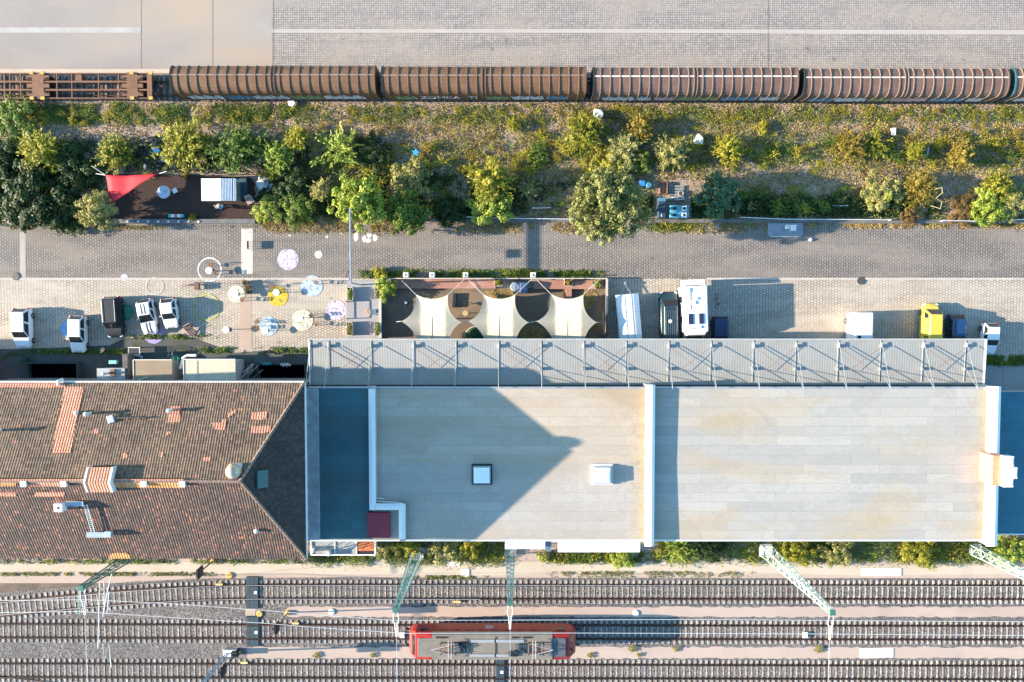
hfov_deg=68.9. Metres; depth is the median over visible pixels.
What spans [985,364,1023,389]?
slab road
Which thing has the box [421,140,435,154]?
spiky shrub
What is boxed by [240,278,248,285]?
potted shrub
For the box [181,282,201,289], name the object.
hand cart
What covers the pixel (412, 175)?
bush
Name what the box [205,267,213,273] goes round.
bistro table
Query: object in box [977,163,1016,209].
broom shrub
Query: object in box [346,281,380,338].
grey deck
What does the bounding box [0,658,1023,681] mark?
railway track
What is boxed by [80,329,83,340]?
side window
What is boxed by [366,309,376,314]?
orange lounger
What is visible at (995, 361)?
weeds
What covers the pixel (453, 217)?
bush
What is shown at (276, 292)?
bistro table
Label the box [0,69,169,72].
kerb
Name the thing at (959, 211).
bush
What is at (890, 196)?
bush
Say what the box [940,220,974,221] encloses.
handrail
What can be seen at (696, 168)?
weeds
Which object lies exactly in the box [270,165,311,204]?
bush
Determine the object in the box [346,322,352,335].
planter box
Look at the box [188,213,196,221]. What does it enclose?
bush
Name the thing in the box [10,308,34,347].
white hatchback
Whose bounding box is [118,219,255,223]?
edge wall
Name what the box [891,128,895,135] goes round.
plastic bag
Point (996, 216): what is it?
bush
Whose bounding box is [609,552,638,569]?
bush
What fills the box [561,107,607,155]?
broom shrub
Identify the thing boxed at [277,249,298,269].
painted dot
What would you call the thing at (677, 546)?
spiky shrub
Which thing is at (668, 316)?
dark van
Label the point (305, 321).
painted dot
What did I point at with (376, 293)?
planter box
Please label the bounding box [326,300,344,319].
painted dot
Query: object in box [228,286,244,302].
painted dot
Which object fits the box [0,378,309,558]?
tiled house
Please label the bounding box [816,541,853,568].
bush
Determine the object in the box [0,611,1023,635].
overhead wire
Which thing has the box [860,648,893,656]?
concrete slab
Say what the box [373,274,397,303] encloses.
bush
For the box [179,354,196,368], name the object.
white pipe
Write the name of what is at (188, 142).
broom shrub
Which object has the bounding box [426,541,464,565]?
bush
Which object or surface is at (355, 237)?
paint patch
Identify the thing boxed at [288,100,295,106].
plastic bag
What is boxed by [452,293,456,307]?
black bench
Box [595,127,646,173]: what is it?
broom shrub
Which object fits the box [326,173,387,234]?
leafy tree
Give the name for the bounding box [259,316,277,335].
painted dot
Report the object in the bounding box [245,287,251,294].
potted shrub
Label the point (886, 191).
bush
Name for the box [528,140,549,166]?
bush
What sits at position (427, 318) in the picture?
shade sail
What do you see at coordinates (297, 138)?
broom shrub
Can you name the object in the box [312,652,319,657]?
grass tuft
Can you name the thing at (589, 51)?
goods yard
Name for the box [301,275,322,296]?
painted dot
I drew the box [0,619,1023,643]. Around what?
railway track
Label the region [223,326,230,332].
bistro table
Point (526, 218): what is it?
handrail
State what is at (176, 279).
kerb
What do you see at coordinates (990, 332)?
white supermini
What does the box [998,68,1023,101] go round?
freight wagon
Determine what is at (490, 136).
scrub
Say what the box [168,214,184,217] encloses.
painted crate bench
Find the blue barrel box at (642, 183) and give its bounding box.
[639,180,645,186]
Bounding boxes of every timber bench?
[391,279,494,287]
[534,280,595,288]
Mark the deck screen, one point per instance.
(380, 319)
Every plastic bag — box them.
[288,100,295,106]
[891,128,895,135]
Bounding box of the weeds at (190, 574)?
[0,571,754,579]
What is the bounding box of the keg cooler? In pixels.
[510,282,527,292]
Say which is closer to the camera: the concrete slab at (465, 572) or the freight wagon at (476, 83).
the freight wagon at (476, 83)
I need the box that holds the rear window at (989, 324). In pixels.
[986,323,998,326]
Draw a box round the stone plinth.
[768,223,802,236]
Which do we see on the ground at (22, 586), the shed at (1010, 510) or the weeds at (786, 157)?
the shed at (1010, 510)
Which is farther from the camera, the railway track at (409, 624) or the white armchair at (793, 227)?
the railway track at (409, 624)
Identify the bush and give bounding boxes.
[0,94,36,145]
[0,138,21,180]
[0,158,73,233]
[44,138,96,195]
[46,192,88,236]
[68,115,78,125]
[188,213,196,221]
[251,194,282,223]
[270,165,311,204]
[278,185,315,232]
[353,128,394,174]
[371,266,387,279]
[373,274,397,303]
[375,541,400,560]
[390,154,432,197]
[393,541,423,558]
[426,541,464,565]
[434,194,466,227]
[455,541,482,560]
[465,187,514,225]
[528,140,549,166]
[536,550,549,562]
[589,151,632,175]
[592,279,601,287]
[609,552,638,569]
[632,148,653,173]
[688,541,728,563]
[754,120,770,133]
[782,541,817,566]
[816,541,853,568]
[859,167,907,212]
[883,190,892,202]
[900,204,920,225]
[900,541,939,571]
[947,191,980,227]
[969,186,1010,226]
[989,180,1023,223]
[989,535,1023,570]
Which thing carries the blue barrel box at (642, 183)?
on the verge at (511, 137)
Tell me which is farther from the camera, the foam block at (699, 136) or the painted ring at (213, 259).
the painted ring at (213, 259)
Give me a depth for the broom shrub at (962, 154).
77.91 m
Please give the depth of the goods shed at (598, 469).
74.16 m
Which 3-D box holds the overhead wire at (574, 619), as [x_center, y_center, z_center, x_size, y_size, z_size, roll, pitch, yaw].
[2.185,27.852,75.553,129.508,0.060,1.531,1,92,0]
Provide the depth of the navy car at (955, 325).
78.61 m
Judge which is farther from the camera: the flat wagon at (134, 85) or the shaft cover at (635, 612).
the shaft cover at (635, 612)
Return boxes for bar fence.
[380,278,607,338]
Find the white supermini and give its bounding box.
[978,322,1000,354]
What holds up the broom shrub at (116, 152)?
on the verge at (511, 137)
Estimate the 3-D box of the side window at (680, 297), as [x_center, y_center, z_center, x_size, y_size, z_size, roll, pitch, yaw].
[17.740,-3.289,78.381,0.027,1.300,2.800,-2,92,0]
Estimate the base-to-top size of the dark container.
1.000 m
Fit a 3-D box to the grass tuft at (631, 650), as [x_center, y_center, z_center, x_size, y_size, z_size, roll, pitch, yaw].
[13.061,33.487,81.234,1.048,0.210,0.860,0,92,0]
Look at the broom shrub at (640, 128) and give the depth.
77.88 m
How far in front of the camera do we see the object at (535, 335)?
79.97 m
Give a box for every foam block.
[593,109,602,117]
[693,133,702,143]
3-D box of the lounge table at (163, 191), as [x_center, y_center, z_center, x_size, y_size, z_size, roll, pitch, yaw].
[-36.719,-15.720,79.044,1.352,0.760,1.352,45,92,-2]
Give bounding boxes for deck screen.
[379,289,382,337]
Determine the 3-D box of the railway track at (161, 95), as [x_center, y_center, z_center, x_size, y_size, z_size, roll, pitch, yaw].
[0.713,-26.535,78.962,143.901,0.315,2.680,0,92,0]
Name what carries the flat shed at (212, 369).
on the yard asphalt
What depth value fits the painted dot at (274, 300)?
79.85 m
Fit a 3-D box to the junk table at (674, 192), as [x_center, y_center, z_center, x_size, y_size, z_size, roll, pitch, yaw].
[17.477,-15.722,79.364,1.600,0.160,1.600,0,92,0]
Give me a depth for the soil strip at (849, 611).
81.20 m
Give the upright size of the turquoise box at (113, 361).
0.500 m
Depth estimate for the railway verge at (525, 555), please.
81.07 m
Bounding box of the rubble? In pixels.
[256,175,272,191]
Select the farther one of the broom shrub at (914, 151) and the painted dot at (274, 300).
the painted dot at (274, 300)
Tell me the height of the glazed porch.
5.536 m
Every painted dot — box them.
[60,321,67,336]
[124,304,133,319]
[143,326,163,343]
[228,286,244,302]
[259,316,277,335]
[268,286,287,305]
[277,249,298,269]
[292,310,312,330]
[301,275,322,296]
[314,251,321,258]
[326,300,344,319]
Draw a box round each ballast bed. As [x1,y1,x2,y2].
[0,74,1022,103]
[0,577,1023,681]
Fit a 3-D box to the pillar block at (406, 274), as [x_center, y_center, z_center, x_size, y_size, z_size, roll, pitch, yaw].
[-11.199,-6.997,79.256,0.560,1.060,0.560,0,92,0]
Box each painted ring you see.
[146,277,163,294]
[194,294,219,320]
[197,257,221,281]
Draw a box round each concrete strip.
[20,231,25,277]
[239,290,250,348]
[241,228,252,273]
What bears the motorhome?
on the parking area
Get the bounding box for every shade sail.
[92,166,179,213]
[397,285,465,338]
[464,279,532,338]
[532,279,600,338]
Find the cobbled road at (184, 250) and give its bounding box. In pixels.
[0,224,1023,278]
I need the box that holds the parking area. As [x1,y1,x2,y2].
[0,279,1023,363]
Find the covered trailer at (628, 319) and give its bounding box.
[615,282,641,338]
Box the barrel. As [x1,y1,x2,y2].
[645,182,651,188]
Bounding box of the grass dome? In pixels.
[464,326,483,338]
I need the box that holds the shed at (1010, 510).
[997,390,1023,534]
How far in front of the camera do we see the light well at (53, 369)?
80.13 m
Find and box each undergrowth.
[0,130,949,226]
[2,535,1023,569]
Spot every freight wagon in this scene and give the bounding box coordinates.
[169,65,381,99]
[381,66,586,100]
[587,67,798,100]
[793,68,1009,102]
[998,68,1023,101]
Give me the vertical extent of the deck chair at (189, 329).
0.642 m
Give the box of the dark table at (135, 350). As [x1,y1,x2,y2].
[128,347,142,354]
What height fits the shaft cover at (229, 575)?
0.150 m
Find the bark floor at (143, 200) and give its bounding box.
[106,174,254,218]
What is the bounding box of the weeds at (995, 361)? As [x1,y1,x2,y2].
[20,268,1023,367]
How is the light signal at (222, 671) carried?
on the ballast bed at (134, 651)
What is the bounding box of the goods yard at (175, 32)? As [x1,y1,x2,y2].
[0,0,271,73]
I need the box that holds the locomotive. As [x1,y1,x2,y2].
[406,623,579,659]
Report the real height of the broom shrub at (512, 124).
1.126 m
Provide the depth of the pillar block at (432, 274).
78.74 m
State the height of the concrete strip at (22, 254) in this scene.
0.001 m
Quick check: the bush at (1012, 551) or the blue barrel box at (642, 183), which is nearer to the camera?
the blue barrel box at (642, 183)
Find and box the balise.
[400,632,404,637]
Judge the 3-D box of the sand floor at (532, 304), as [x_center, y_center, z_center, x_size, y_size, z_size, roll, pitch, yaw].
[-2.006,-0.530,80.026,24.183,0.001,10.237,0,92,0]
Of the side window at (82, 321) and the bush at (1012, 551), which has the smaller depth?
the side window at (82, 321)
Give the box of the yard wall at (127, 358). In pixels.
[122,353,134,378]
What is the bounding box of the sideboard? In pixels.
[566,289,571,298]
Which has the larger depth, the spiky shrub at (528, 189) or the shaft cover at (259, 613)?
the shaft cover at (259, 613)
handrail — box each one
[465,216,556,218]
[740,217,891,220]
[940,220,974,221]
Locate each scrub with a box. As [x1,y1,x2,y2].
[0,100,1023,178]
[16,124,1021,217]
[305,118,1023,217]
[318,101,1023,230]
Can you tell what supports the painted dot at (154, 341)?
on the parking area
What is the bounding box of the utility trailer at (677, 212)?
[668,205,688,219]
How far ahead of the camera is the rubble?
79.14 m
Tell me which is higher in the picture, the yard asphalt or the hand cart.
the hand cart
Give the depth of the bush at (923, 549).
79.83 m
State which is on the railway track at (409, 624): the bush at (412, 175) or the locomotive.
the locomotive
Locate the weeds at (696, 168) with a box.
[284,124,1022,218]
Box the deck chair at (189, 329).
[183,323,196,336]
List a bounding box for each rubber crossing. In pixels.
[246,576,258,608]
[246,616,258,646]
[496,660,503,681]
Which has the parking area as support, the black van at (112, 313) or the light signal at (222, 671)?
the black van at (112, 313)
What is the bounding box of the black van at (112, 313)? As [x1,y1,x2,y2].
[101,296,126,337]
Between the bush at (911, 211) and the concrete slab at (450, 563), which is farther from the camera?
the concrete slab at (450, 563)
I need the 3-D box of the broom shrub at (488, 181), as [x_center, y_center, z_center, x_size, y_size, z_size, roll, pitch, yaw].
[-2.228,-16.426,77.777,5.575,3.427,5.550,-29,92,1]
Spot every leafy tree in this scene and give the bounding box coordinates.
[73,189,118,230]
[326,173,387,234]
[385,189,433,236]
[568,164,651,246]
[694,170,743,219]
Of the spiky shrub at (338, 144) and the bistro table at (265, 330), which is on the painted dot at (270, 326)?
the bistro table at (265, 330)
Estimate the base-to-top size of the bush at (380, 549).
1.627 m
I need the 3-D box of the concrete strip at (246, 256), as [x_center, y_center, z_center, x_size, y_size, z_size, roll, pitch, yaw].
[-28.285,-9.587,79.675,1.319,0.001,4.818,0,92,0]
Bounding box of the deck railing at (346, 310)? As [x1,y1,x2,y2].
[345,301,347,318]
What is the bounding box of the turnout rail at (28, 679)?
[11,678,45,681]
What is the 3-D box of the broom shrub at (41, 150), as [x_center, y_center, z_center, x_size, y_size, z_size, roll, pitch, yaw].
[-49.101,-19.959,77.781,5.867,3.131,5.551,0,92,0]
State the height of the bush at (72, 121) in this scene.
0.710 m
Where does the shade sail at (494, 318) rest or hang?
on the sand floor at (532, 304)
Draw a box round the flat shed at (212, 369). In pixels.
[183,359,243,379]
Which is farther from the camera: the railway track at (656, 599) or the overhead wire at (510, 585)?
the railway track at (656, 599)
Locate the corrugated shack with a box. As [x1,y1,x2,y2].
[201,178,242,201]
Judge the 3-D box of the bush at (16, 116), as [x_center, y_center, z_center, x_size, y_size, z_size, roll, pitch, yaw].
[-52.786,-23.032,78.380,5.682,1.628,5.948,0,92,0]
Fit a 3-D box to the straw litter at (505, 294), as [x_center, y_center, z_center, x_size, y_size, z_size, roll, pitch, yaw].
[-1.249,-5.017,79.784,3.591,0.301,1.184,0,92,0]
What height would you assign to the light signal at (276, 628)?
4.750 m
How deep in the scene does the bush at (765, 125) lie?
78.61 m
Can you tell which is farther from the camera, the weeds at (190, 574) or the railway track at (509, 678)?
the railway track at (509, 678)
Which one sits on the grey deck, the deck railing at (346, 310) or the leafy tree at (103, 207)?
the deck railing at (346, 310)
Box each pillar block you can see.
[403,272,409,277]
[429,272,435,277]
[463,272,468,277]
[530,272,535,277]
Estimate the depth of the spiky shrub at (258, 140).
77.71 m
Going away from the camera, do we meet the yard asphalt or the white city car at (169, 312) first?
the white city car at (169, 312)
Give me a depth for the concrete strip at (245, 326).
79.98 m
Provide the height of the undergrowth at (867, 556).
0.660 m
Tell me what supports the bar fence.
on the sand floor at (532, 304)
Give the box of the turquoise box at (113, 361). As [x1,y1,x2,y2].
[109,360,118,363]
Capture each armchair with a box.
[244,194,255,204]
[785,225,796,230]
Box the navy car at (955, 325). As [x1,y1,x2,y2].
[943,314,966,338]
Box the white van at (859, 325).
[844,312,872,338]
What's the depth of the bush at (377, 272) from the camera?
79.13 m
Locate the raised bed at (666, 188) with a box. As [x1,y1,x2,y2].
[659,182,667,194]
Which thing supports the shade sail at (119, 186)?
on the bark floor at (143, 200)
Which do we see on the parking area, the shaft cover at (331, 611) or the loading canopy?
the loading canopy
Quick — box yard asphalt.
[0,338,308,379]
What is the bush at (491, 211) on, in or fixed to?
on the verge at (511, 137)
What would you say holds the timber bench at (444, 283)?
on the parking area
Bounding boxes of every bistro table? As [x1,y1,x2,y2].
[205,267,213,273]
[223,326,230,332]
[232,291,239,296]
[262,328,269,333]
[273,289,280,295]
[296,315,303,320]
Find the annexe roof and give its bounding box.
[97,367,124,378]
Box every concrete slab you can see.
[447,561,459,565]
[461,569,468,576]
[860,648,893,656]
[862,568,901,575]
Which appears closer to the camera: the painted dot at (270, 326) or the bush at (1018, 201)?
the bush at (1018, 201)
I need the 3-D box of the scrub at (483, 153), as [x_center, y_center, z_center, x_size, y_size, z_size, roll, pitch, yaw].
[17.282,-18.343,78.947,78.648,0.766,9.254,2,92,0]
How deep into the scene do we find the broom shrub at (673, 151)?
77.87 m
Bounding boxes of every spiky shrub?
[229,123,274,166]
[309,122,369,167]
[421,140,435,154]
[512,177,542,201]
[656,541,698,567]
[855,120,894,159]
[981,127,990,136]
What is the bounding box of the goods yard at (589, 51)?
[272,0,1023,73]
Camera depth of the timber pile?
79.19 m
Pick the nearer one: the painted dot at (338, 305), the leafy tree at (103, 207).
the leafy tree at (103, 207)
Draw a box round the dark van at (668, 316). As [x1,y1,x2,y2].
[658,291,679,338]
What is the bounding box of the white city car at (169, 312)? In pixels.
[159,298,180,328]
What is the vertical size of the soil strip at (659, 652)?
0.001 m
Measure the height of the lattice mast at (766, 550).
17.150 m
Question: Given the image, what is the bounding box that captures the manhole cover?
[857,277,864,284]
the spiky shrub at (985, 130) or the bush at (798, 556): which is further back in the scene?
the bush at (798, 556)
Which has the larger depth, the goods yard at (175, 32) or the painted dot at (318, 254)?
the painted dot at (318, 254)
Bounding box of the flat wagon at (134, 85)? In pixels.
[0,71,163,99]
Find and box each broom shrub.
[15,126,67,174]
[87,130,142,174]
[145,107,215,172]
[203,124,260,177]
[260,132,294,178]
[279,122,312,157]
[306,175,332,205]
[467,155,517,213]
[504,116,520,133]
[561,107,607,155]
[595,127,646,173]
[623,109,656,141]
[651,131,693,172]
[711,128,746,172]
[827,129,869,168]
[900,140,926,161]
[903,164,943,210]
[944,133,976,168]
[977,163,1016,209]
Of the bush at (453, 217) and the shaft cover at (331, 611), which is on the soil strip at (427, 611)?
the shaft cover at (331, 611)
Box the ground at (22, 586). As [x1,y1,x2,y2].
[0,74,590,592]
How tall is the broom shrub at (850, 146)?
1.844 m
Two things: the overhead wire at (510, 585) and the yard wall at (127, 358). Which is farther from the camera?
the yard wall at (127, 358)
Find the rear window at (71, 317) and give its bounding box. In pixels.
[69,316,82,318]
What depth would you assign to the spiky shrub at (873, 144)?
78.38 m
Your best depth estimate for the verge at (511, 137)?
79.23 m
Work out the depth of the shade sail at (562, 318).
77.25 m
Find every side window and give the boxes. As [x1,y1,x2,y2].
[80,318,83,328]
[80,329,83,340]
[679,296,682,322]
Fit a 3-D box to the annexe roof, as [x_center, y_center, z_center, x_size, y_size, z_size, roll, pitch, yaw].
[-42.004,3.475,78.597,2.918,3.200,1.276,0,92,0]
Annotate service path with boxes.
[0,562,1023,575]
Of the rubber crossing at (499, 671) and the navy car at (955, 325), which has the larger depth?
the rubber crossing at (499, 671)
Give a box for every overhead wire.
[0,599,1023,621]
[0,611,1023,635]
[2,585,1023,602]
[5,599,479,614]
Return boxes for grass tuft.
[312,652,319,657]
[627,645,636,651]
[813,645,823,653]
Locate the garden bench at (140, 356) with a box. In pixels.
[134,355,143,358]
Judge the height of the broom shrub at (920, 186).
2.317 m
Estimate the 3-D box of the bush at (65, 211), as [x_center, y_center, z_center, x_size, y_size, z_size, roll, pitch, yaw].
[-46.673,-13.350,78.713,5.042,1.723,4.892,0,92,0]
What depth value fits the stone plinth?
79.40 m
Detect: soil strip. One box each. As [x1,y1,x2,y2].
[245,609,254,615]
[247,646,1023,658]
[285,606,532,617]
[533,606,1023,617]
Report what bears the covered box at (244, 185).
on the bark floor at (143, 200)
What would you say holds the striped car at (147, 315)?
on the parking area
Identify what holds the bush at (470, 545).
on the railway verge at (525, 555)
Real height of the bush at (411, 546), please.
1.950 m
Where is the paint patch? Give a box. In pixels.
[354,232,357,240]
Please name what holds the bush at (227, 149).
on the verge at (511, 137)
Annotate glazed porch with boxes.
[310,541,377,555]
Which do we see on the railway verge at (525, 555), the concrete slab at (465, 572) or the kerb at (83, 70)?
the concrete slab at (465, 572)
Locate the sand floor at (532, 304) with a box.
[381,288,604,338]
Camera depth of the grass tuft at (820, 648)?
81.21 m
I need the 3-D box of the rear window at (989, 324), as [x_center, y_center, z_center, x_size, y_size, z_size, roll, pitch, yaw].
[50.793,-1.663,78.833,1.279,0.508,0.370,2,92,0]
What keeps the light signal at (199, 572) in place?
on the railway verge at (525, 555)
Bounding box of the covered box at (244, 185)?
[236,178,247,198]
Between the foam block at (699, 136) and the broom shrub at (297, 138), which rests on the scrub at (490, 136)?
the foam block at (699, 136)
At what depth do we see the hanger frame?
72.54 m
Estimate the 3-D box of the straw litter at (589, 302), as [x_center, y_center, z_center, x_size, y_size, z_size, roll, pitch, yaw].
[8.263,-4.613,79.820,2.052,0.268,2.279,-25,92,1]
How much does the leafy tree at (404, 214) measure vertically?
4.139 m
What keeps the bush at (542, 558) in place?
on the railway verge at (525, 555)
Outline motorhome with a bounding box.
[678,279,708,338]
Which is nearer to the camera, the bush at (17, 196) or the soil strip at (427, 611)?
the bush at (17, 196)
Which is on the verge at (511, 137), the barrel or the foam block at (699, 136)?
the barrel
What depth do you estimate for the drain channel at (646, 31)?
78.77 m
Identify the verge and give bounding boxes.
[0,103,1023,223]
[0,535,1023,582]
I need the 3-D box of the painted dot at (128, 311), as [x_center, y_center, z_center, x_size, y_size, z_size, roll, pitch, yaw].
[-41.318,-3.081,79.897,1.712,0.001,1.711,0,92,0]
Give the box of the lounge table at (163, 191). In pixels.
[156,186,169,197]
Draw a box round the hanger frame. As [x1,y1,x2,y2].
[76,573,111,667]
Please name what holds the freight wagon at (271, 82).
on the railway track at (161, 95)
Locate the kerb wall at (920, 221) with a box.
[459,219,1023,223]
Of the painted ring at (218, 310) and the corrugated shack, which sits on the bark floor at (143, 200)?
the corrugated shack
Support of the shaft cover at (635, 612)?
on the soil strip at (849, 611)
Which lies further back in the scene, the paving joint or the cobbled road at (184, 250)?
the cobbled road at (184, 250)
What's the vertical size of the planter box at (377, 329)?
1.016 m
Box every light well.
[25,362,81,377]
[256,363,307,377]
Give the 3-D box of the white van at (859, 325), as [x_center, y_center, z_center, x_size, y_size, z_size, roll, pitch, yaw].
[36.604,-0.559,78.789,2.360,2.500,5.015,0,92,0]
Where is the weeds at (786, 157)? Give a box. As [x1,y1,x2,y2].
[289,125,1021,220]
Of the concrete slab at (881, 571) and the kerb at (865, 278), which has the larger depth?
the concrete slab at (881, 571)
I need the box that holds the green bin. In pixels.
[172,356,181,363]
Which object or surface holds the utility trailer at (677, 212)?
on the verge at (511, 137)
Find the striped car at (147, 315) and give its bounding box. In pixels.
[136,298,159,334]
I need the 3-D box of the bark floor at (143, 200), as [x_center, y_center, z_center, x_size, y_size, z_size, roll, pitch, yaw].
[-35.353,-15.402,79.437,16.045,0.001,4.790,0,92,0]
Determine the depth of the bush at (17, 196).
77.53 m
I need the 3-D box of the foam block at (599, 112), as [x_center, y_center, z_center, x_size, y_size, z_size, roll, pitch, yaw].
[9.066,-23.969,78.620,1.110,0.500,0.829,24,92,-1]
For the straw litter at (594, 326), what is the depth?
79.94 m
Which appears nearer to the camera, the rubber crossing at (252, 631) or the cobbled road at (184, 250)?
the cobbled road at (184, 250)
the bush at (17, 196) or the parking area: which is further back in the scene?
the parking area
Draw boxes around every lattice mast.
[77,559,134,681]
[392,546,423,662]
[504,543,515,628]
[759,543,835,679]
[968,543,1023,579]
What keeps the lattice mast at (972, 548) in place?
on the railway verge at (525, 555)
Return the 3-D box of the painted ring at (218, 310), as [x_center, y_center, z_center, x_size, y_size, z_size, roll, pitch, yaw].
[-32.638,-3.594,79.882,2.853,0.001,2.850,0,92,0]
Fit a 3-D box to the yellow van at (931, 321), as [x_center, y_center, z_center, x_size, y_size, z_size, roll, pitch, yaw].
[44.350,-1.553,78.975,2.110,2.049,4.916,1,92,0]
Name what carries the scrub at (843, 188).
on the verge at (511, 137)
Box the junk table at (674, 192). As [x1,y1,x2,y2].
[669,185,683,200]
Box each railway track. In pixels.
[0,76,1023,104]
[0,580,1023,619]
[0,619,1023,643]
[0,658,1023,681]
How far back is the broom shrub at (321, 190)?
77.85 m
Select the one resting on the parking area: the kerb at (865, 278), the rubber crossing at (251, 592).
the kerb at (865, 278)
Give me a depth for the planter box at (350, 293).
79.12 m
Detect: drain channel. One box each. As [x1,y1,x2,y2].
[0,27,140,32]
[272,29,1023,33]
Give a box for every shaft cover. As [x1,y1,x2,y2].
[226,572,232,578]
[256,611,262,616]
[328,608,334,614]
[633,610,638,615]
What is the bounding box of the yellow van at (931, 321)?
[918,303,942,338]
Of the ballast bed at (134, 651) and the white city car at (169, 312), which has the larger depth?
the ballast bed at (134, 651)
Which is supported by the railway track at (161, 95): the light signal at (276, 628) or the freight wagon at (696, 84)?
the freight wagon at (696, 84)
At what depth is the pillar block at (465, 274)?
78.74 m
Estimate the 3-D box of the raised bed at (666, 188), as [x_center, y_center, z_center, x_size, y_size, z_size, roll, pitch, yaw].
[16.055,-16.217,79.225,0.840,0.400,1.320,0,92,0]
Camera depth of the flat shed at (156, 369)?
77.48 m
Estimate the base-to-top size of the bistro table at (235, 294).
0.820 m
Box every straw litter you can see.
[484,289,514,298]
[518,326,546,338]
[579,289,596,308]
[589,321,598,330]
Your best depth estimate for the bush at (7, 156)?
77.64 m
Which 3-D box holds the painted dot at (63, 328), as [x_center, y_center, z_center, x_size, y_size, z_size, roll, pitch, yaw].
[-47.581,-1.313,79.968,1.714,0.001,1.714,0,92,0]
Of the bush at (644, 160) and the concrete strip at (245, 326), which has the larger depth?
the concrete strip at (245, 326)
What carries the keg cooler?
on the parking area
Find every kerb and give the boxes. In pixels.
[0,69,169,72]
[0,278,348,279]
[706,278,1023,279]
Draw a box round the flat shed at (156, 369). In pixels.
[133,359,181,379]
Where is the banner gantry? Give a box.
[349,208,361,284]
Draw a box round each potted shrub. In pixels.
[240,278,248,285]
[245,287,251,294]
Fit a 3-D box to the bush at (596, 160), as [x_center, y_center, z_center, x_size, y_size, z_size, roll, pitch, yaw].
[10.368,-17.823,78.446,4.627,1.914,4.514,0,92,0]
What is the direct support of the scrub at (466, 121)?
on the verge at (511, 137)
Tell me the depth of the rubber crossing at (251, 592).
80.98 m
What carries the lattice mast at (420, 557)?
on the railway verge at (525, 555)
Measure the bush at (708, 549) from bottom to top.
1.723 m
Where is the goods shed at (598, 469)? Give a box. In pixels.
[304,383,1017,551]
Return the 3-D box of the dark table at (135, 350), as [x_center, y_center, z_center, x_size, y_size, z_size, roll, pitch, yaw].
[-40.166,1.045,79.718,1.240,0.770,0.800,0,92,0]
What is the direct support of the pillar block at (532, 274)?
on the cobbled road at (184, 250)
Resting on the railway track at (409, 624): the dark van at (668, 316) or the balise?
the balise
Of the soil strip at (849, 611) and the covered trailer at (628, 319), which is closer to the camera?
the covered trailer at (628, 319)
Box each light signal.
[194,559,215,579]
[218,650,240,678]
[272,610,289,635]
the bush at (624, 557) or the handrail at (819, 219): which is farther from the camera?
the bush at (624, 557)
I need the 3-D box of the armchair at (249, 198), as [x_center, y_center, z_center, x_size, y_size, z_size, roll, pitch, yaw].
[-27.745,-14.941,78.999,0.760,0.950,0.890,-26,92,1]
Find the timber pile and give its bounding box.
[241,364,262,378]
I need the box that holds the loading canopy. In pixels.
[306,339,986,388]
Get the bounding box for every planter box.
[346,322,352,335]
[347,287,353,300]
[374,321,379,335]
[375,288,379,298]
[494,278,502,285]
[564,279,572,285]
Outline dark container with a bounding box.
[657,197,665,218]
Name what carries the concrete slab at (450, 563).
on the service path
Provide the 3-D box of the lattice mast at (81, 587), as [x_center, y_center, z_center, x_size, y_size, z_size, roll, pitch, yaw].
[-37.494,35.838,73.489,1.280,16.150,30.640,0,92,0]

